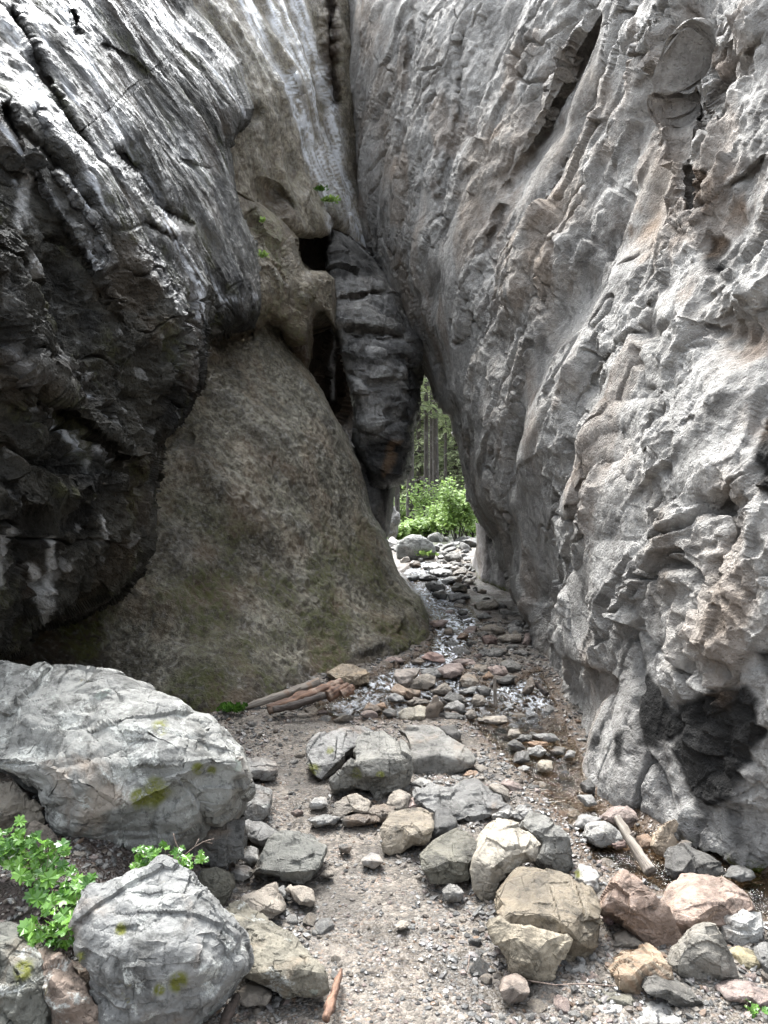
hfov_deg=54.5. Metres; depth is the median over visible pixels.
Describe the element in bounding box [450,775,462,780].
rock
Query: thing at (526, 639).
rock
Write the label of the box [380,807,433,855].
rock
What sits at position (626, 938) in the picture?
rock
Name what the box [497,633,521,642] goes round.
rock
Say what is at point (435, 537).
loose stone
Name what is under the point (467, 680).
rock
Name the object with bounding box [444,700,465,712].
rock
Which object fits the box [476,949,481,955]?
loose stone
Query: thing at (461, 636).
rock
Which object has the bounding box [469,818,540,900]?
rock
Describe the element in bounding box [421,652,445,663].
rock
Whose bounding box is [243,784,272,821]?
rock
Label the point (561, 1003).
loose stone
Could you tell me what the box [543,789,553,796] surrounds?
loose stone
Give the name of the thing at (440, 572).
rock
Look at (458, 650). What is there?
loose stone
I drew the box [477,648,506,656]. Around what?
rock
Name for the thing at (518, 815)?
rock
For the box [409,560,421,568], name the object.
rock
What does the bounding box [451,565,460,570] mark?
rock
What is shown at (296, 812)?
loose stone
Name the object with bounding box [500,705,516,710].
loose stone
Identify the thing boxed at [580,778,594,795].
rock
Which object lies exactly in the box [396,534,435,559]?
boulder
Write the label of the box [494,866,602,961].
rock
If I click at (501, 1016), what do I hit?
loose stone
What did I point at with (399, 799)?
rock
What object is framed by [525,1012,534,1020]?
loose stone
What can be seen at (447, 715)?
rock
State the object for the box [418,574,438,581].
rock
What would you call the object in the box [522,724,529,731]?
loose stone
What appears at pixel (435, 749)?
rock
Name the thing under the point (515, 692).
loose stone
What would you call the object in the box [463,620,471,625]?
loose stone
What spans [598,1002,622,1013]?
rock
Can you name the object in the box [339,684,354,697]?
wood chunk
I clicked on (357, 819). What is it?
rock
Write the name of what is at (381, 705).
rock
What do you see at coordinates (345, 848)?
rock
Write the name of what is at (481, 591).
rock
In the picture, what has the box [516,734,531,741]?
rock
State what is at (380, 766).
rock
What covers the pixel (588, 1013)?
loose stone
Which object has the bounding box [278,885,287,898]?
rock
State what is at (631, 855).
loose stone
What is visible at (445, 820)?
rock
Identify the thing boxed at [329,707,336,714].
loose stone
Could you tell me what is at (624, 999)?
rock
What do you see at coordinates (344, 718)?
loose stone
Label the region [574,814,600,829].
rock
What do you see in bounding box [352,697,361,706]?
loose stone
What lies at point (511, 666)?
rock
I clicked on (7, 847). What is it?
leafy plant
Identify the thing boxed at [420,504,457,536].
undergrowth shrub
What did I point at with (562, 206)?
canyon cliff
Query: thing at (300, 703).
driftwood log
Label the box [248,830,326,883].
rock
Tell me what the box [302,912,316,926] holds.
loose stone
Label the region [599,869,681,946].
rock
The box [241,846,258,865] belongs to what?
rock
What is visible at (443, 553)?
loose stone
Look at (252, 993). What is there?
rock
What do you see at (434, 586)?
rock
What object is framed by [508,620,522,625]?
loose stone
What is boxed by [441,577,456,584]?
rock
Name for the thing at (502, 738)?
loose stone
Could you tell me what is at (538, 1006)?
loose stone
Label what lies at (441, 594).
rock
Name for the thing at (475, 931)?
loose stone
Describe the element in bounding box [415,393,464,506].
conifer tree
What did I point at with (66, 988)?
boulder
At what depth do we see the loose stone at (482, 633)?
8.59 m
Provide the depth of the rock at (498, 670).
6.94 m
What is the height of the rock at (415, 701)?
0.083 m
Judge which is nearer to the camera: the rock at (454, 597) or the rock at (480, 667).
the rock at (480, 667)
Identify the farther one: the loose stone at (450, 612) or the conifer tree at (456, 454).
the conifer tree at (456, 454)
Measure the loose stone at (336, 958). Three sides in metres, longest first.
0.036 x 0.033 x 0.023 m
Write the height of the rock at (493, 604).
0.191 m
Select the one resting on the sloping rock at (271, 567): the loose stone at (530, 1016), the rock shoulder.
the rock shoulder
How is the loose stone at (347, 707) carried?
on the ground
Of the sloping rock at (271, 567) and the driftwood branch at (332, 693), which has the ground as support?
the sloping rock at (271, 567)
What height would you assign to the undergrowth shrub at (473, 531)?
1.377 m
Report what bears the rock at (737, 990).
on the ground
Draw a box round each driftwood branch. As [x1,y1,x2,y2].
[219,993,240,1023]
[322,968,342,1022]
[325,682,348,701]
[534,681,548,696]
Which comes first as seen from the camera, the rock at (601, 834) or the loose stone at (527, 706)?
the rock at (601, 834)
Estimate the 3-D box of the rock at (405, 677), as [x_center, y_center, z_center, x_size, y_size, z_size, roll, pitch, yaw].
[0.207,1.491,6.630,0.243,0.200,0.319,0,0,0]
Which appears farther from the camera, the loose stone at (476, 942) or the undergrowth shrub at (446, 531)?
the undergrowth shrub at (446, 531)
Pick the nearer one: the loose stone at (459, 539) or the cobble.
the cobble
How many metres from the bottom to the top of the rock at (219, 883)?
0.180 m
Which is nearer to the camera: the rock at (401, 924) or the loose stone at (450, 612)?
the rock at (401, 924)
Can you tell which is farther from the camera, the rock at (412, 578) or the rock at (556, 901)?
the rock at (412, 578)
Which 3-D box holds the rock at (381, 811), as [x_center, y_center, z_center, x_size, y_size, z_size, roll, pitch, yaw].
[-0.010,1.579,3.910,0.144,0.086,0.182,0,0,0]
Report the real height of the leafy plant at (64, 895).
0.132 m
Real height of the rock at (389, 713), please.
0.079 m
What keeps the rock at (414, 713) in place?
on the stream
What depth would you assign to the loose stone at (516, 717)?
5.78 m
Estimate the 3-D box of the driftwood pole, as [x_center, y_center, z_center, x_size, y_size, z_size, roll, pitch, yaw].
[1.137,1.510,3.393,0.058,0.071,0.297,15,23,-22]
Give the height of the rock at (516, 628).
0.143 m
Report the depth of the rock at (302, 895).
3.03 m
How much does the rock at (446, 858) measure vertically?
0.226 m
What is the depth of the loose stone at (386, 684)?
6.70 m
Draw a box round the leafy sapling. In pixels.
[420,500,444,534]
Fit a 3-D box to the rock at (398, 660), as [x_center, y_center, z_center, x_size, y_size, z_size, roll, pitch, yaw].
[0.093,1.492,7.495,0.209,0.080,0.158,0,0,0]
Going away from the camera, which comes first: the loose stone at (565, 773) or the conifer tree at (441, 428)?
the loose stone at (565, 773)
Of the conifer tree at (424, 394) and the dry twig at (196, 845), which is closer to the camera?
the dry twig at (196, 845)
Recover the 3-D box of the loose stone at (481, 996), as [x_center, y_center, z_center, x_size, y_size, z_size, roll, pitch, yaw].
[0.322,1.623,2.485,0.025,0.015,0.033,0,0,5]
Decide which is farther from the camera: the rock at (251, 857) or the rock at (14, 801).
the rock at (251, 857)
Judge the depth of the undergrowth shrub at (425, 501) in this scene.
26.09 m
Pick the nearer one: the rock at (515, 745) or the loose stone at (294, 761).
the loose stone at (294, 761)
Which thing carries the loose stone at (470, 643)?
on the ground
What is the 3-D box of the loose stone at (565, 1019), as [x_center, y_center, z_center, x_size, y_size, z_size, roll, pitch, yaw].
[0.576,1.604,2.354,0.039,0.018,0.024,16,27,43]
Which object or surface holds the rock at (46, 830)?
on the ground
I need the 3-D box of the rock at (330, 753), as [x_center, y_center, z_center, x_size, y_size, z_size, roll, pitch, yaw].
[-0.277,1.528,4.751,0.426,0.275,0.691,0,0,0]
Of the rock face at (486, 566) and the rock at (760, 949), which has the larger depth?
the rock face at (486, 566)
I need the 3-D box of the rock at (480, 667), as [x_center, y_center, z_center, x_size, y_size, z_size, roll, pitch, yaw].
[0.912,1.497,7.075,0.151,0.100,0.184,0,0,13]
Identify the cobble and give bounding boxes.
[499,973,529,1003]
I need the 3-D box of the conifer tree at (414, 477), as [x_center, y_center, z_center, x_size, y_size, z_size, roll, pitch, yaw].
[0.905,-6.230,39.013,4.579,13.903,5.039,0,0,-3]
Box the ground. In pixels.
[0,466,767,1023]
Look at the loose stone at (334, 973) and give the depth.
2.60 m
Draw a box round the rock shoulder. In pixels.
[235,194,337,368]
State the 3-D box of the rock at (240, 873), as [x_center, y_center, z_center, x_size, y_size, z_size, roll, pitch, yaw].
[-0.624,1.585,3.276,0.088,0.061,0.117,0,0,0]
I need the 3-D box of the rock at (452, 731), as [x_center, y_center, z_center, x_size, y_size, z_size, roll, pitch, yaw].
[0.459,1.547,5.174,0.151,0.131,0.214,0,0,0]
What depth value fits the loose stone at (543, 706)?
6.09 m
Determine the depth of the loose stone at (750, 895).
3.17 m
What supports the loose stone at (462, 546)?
on the ground
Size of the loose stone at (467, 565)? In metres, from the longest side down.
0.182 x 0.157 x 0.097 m
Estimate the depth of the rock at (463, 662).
7.28 m
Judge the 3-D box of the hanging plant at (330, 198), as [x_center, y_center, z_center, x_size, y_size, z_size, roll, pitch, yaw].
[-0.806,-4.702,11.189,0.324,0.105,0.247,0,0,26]
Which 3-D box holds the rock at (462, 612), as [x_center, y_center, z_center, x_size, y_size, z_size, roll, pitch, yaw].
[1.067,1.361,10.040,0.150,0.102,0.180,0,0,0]
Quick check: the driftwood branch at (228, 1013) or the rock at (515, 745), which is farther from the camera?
the rock at (515, 745)
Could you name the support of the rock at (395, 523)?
on the ground
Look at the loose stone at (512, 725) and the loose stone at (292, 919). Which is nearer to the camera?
the loose stone at (292, 919)
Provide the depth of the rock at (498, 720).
5.55 m
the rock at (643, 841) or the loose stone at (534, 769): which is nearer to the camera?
the rock at (643, 841)
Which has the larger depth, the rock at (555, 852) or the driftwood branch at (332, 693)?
the driftwood branch at (332, 693)
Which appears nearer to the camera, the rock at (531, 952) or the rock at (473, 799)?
the rock at (531, 952)
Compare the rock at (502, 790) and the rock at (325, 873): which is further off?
the rock at (502, 790)
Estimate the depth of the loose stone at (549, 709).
5.89 m
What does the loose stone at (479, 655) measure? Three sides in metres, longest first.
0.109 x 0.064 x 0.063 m
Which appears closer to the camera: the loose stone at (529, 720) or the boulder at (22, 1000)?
the boulder at (22, 1000)
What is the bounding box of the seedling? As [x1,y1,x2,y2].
[744,999,767,1017]
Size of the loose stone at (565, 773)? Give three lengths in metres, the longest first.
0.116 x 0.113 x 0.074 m
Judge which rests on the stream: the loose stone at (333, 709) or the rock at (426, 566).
the rock at (426, 566)
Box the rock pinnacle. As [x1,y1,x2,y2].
[353,447,395,537]
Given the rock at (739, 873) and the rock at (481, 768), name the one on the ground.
the rock at (481, 768)
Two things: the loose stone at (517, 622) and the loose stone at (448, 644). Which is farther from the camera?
the loose stone at (517, 622)
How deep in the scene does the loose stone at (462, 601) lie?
10.82 m
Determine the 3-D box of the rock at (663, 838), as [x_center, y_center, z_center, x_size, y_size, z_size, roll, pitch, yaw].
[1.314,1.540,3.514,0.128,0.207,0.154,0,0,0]
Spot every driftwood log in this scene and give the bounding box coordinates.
[244,677,320,709]
[266,677,343,713]
[272,692,326,712]
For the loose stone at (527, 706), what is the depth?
6.06 m
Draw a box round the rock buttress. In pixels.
[0,0,261,661]
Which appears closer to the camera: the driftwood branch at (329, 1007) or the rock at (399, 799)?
the driftwood branch at (329, 1007)
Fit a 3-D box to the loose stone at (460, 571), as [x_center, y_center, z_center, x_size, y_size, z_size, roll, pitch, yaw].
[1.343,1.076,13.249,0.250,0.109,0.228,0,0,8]
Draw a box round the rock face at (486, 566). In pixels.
[472,523,508,592]
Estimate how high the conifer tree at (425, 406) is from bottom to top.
17.400 m
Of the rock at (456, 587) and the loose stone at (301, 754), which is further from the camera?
the rock at (456, 587)
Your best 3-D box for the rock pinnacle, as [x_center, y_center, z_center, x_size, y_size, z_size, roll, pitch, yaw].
[-0.206,-0.367,12.537,0.918,1.716,1.878,0,0,0]
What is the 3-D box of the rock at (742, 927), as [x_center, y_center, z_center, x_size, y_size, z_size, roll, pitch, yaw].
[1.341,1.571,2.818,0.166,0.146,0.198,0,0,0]
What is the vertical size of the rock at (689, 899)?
0.220 m
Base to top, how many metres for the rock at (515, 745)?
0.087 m
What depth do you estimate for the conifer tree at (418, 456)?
35.88 m
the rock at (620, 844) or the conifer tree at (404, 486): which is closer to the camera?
the rock at (620, 844)
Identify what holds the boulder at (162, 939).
on the ground
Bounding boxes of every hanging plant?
[258,249,269,257]
[259,216,265,222]
[313,184,329,191]
[321,194,340,203]
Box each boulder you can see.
[0,660,255,857]
[0,921,51,1023]
[37,946,98,1023]
[68,855,253,1023]
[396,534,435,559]
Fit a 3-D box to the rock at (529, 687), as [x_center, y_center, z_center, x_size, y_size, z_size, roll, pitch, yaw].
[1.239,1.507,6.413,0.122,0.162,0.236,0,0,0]
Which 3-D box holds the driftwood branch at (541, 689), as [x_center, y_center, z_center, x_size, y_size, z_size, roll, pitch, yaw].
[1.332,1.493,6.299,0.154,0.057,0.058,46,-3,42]
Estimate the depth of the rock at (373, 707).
5.76 m
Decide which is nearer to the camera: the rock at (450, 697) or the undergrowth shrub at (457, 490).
the rock at (450, 697)
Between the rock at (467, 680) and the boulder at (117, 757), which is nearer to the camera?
the boulder at (117, 757)
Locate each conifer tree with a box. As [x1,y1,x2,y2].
[394,389,436,513]
[400,380,446,519]
[400,385,462,513]
[400,411,442,517]
[400,416,423,519]
[414,421,460,503]
[415,375,441,519]
[415,390,460,504]
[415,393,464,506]
[416,390,449,504]
[420,395,454,504]
[422,396,454,502]
[438,416,464,500]
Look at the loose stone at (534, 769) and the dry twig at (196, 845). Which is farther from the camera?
the loose stone at (534, 769)
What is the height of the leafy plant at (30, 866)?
0.214 m
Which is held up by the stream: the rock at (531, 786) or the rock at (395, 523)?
the rock at (531, 786)
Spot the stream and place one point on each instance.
(454, 637)
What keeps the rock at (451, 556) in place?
on the ground
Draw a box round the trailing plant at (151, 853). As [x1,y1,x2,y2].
[129,839,208,869]
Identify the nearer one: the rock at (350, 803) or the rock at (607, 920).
the rock at (607, 920)
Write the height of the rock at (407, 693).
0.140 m
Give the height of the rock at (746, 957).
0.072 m
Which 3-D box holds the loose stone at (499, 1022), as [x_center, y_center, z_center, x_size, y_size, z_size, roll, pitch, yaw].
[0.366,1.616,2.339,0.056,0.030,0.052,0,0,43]
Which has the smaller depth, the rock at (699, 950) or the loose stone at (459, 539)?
the rock at (699, 950)
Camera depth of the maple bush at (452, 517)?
19.35 m
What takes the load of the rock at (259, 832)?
on the ground
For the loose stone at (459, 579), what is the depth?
12.60 m
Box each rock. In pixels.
[0,779,44,831]
[11,325,429,713]
[25,820,58,842]
[184,817,247,867]
[193,0,365,247]
[199,867,235,906]
[224,900,329,998]
[231,865,250,881]
[237,981,271,1006]
[240,882,285,919]
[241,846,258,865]
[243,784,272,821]
[245,819,278,846]
[247,756,277,780]
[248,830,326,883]
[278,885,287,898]
[285,884,315,907]
[298,229,372,448]
[306,726,373,779]
[309,797,327,809]
[309,814,339,827]
[320,869,333,877]
[325,229,423,488]
[326,663,369,685]
[329,731,413,799]
[332,793,370,818]
[338,843,351,853]
[341,813,380,826]
[361,852,383,868]
[363,703,381,713]
[368,803,395,822]
[375,702,385,708]
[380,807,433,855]
[382,708,396,718]
[385,657,403,662]
[386,789,411,810]
[387,693,405,701]
[388,507,400,539]
[388,537,398,546]
[391,684,420,698]
[394,668,420,687]
[395,920,408,929]
[398,705,425,720]
[399,725,476,773]
[403,785,410,790]
[407,575,419,581]
[407,697,428,705]
[408,797,418,807]
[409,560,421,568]
[409,673,436,689]
[410,777,431,786]
[411,658,424,664]
[412,778,512,821]
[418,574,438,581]
[419,828,476,884]
[420,667,441,678]
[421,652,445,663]
[422,563,452,570]
[425,581,445,592]
[425,695,444,717]
[429,568,452,577]
[429,619,448,627]
[430,683,451,695]
[431,589,447,599]
[432,808,457,838]
[437,663,463,680]
[439,711,464,719]
[439,724,460,741]
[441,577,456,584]
[442,883,463,901]
[443,627,452,635]
[443,692,467,702]
[444,551,461,562]
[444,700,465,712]
[448,592,470,601]
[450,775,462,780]
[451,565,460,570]
[451,582,467,592]
[451,659,475,666]
[456,633,468,639]
[457,609,468,615]
[458,673,477,687]
[458,686,476,693]
[462,770,477,776]
[464,578,474,583]
[465,709,475,719]
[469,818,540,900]
[471,694,486,705]
[472,664,487,671]
[474,599,498,610]
[474,764,487,772]
[476,611,491,618]
[477,589,486,593]
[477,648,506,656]
[477,685,490,695]
[477,715,507,724]
[480,624,497,630]
[482,635,497,644]
[482,671,493,679]
[485,773,504,780]
[486,916,572,983]
[487,665,507,675]
[488,783,510,801]
[491,808,532,823]
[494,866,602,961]
[496,675,515,684]
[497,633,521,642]
[498,609,516,614]
[500,660,521,671]
[501,779,523,790]
[507,729,520,738]
[507,739,526,750]
[508,625,523,633]
[512,649,530,655]
[513,751,529,763]
[515,804,527,809]
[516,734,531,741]
[518,765,529,770]
[519,811,574,872]
[522,633,530,644]
[522,677,534,696]
[522,784,538,788]
[527,741,547,746]
[527,745,545,756]
[532,733,557,742]
[537,760,552,771]
[550,746,565,754]
[563,964,595,973]
[564,750,575,757]
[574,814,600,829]
[574,864,599,892]
[577,794,596,806]
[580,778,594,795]
[582,821,622,847]
[594,988,634,1005]
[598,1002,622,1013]
[599,805,639,830]
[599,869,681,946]
[603,915,613,924]
[608,942,673,993]
[611,840,626,848]
[613,928,642,947]
[631,1000,679,1023]
[636,833,651,849]
[641,975,703,1006]
[650,819,678,856]
[660,872,755,935]
[664,843,724,880]
[666,922,742,980]
[678,840,692,847]
[715,979,767,1009]
[718,909,763,945]
[724,865,755,881]
[730,946,760,969]
[751,942,767,972]
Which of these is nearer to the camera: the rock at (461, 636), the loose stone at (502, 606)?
the rock at (461, 636)
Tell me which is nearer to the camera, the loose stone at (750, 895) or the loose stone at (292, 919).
the loose stone at (292, 919)
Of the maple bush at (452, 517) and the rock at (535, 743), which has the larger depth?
the maple bush at (452, 517)
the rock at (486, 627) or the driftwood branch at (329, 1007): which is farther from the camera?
the rock at (486, 627)
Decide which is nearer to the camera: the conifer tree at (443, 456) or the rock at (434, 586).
the rock at (434, 586)
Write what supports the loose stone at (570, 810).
on the ground
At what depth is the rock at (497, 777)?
4.39 m
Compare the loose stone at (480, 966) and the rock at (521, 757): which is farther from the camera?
the rock at (521, 757)
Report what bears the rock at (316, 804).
on the ground
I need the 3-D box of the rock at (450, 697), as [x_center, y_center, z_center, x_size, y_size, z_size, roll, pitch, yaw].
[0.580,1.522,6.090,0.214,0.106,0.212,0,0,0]
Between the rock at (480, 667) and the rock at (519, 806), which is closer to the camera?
the rock at (519, 806)
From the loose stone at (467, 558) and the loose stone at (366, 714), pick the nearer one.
the loose stone at (366, 714)
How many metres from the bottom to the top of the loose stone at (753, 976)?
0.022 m
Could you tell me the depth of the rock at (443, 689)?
6.32 m
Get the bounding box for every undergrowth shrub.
[387,522,410,539]
[400,494,416,521]
[400,506,422,522]
[400,517,424,534]
[401,478,445,518]
[404,514,444,537]
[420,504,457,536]
[437,477,465,532]
[457,514,476,537]
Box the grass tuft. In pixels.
[215,701,247,712]
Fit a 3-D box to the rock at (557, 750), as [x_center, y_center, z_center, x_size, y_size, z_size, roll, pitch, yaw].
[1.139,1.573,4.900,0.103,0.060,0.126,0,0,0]
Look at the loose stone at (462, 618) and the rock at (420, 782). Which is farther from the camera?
the loose stone at (462, 618)
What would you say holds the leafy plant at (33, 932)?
on the ground
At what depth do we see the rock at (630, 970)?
2.48 m
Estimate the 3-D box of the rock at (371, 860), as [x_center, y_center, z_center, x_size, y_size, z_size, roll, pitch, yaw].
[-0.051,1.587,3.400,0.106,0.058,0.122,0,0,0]
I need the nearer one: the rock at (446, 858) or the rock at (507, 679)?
the rock at (446, 858)
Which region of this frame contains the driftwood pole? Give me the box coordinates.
[614,815,655,876]
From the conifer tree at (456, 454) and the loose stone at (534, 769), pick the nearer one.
the loose stone at (534, 769)
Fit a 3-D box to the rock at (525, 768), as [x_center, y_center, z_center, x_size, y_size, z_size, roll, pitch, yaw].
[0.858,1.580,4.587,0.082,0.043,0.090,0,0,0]
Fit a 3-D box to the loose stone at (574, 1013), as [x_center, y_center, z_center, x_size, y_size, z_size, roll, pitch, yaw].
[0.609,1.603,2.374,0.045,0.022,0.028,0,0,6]
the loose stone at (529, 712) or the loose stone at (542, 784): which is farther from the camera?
the loose stone at (529, 712)
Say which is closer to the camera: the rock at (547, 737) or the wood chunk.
the rock at (547, 737)
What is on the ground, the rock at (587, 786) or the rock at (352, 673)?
the rock at (352, 673)
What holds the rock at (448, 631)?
on the stream
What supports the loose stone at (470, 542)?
on the ground
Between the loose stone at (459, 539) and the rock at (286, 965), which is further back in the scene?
the loose stone at (459, 539)
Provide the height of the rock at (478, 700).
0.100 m
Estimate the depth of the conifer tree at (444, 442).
32.95 m
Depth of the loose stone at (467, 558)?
14.64 m
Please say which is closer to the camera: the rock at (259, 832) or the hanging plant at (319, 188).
the rock at (259, 832)
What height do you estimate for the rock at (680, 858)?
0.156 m
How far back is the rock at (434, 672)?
6.86 m
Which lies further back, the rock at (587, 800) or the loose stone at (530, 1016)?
the rock at (587, 800)
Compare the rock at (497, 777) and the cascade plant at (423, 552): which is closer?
the rock at (497, 777)
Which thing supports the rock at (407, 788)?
on the ground
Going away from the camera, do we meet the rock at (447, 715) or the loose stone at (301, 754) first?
the loose stone at (301, 754)
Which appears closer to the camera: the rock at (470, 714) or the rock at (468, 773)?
the rock at (468, 773)
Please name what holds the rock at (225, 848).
on the ground
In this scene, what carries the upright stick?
in the stream
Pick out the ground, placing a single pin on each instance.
(394, 970)
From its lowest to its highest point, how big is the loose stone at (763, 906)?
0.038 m
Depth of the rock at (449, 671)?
6.87 m
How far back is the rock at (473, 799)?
3.96 m
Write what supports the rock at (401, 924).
on the ground
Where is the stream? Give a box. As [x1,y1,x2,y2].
[315,562,767,918]
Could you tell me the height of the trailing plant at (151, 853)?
0.129 m
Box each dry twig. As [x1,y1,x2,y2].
[184,838,213,854]
[528,980,615,986]
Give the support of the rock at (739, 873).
on the stream
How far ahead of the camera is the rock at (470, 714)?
5.65 m
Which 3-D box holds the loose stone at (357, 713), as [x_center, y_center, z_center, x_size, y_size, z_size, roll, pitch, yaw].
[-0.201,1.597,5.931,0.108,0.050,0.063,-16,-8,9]
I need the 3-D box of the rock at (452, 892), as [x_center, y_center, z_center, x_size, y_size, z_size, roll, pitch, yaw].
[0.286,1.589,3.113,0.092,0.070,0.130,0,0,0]
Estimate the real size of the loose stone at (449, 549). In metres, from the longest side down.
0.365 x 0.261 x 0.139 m
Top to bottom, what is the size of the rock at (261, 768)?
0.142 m
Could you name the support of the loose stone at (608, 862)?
on the ground
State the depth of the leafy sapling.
20.92 m
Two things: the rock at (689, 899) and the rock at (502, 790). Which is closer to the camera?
the rock at (689, 899)
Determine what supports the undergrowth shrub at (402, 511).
on the ground
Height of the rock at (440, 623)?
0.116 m
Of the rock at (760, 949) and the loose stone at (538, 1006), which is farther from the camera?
the rock at (760, 949)
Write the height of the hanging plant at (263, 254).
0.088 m
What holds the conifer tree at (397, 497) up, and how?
on the ground
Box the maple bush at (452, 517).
[425,473,478,541]
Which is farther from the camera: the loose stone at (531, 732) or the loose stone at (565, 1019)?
the loose stone at (531, 732)
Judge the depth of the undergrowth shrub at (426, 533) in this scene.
21.93 m
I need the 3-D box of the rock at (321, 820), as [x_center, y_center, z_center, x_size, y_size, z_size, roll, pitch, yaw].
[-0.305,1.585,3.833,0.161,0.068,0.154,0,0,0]
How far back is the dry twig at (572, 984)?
2.46 m
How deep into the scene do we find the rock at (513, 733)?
5.19 m
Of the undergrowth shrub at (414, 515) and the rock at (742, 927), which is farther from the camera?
the undergrowth shrub at (414, 515)
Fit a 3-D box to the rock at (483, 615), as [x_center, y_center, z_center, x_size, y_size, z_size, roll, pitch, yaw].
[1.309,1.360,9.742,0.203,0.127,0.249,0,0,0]
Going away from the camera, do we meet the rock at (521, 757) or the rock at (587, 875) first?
the rock at (587, 875)
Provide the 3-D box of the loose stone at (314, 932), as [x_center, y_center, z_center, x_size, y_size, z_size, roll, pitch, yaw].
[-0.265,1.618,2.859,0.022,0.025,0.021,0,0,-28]
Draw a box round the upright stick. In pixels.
[493,677,496,706]
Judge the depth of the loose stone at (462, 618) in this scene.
9.82 m
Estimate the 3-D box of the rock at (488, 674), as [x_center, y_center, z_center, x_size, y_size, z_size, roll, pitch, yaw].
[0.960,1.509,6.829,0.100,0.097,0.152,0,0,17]
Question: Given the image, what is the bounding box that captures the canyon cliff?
[348,0,767,872]
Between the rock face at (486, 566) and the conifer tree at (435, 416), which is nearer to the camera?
the rock face at (486, 566)
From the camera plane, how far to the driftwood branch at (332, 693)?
5.70 m
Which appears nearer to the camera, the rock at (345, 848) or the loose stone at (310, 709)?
the rock at (345, 848)
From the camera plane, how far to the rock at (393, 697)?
6.07 m
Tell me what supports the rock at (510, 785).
on the ground
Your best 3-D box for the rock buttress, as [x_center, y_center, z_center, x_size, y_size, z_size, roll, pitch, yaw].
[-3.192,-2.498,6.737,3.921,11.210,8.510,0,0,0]
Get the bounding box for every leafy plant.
[0,814,34,871]
[10,826,98,887]
[17,901,74,950]
[22,867,95,914]
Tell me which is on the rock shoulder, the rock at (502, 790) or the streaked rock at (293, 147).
the streaked rock at (293, 147)
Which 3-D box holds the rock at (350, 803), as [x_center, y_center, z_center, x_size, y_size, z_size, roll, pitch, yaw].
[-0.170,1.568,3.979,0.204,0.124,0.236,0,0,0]
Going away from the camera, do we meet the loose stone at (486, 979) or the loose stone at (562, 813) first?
the loose stone at (486, 979)
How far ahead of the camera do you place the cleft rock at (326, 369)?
12.82 m
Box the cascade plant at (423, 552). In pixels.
[414,550,438,555]
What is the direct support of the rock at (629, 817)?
on the stream
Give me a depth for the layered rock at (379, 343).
11.12 m
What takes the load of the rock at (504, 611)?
on the ground
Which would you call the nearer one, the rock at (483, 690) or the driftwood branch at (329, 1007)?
the driftwood branch at (329, 1007)
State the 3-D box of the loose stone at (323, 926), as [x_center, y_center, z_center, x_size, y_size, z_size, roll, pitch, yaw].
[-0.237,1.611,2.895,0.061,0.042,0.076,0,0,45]
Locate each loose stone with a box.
[286,914,297,924]
[289,760,298,763]
[291,809,303,815]
[294,751,305,757]
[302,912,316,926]
[303,706,317,712]
[311,930,317,935]
[315,918,334,934]
[319,715,330,720]
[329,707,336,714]
[331,955,340,962]
[331,970,337,978]
[334,715,353,722]
[344,705,351,710]
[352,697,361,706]
[352,709,362,715]
[360,710,377,718]
[383,682,392,688]
[400,557,409,562]
[427,532,442,541]
[437,551,447,556]
[441,542,456,549]
[443,547,455,552]
[443,610,453,615]
[444,640,456,649]
[451,576,462,586]
[452,599,465,607]
[452,647,468,657]
[453,569,466,574]
[454,603,466,610]
[455,537,466,541]
[455,616,468,622]
[459,542,471,550]
[462,538,476,547]
[463,556,470,560]
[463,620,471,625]
[463,626,477,635]
[464,563,471,567]
[465,640,477,646]
[468,938,481,946]
[469,958,489,976]
[472,927,478,934]
[473,653,482,657]
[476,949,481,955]
[477,631,489,638]
[477,994,483,1000]
[480,974,491,984]
[481,1003,490,1010]
[490,626,504,634]
[493,1020,505,1023]
[497,602,506,608]
[498,1013,506,1020]
[499,735,511,741]
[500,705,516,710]
[501,743,511,750]
[506,644,518,649]
[507,723,518,730]
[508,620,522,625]
[510,690,520,696]
[511,713,525,721]
[522,703,531,710]
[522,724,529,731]
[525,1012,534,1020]
[526,711,536,715]
[526,714,539,724]
[526,998,546,1013]
[529,731,539,740]
[531,764,541,774]
[537,781,548,789]
[538,703,547,709]
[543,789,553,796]
[544,705,554,713]
[553,994,569,1013]
[555,810,566,817]
[556,770,574,783]
[561,1015,569,1022]
[566,808,578,819]
[568,1010,580,1017]
[584,1009,593,1018]
[587,971,599,978]
[601,857,615,865]
[625,853,636,860]
[743,890,752,900]
[744,973,756,980]
[756,904,766,913]
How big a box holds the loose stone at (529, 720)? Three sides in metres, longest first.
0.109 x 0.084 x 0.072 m
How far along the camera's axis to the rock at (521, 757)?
4.70 m
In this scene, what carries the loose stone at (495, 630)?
on the ground
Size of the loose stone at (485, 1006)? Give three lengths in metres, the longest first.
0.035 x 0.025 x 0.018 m
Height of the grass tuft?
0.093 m

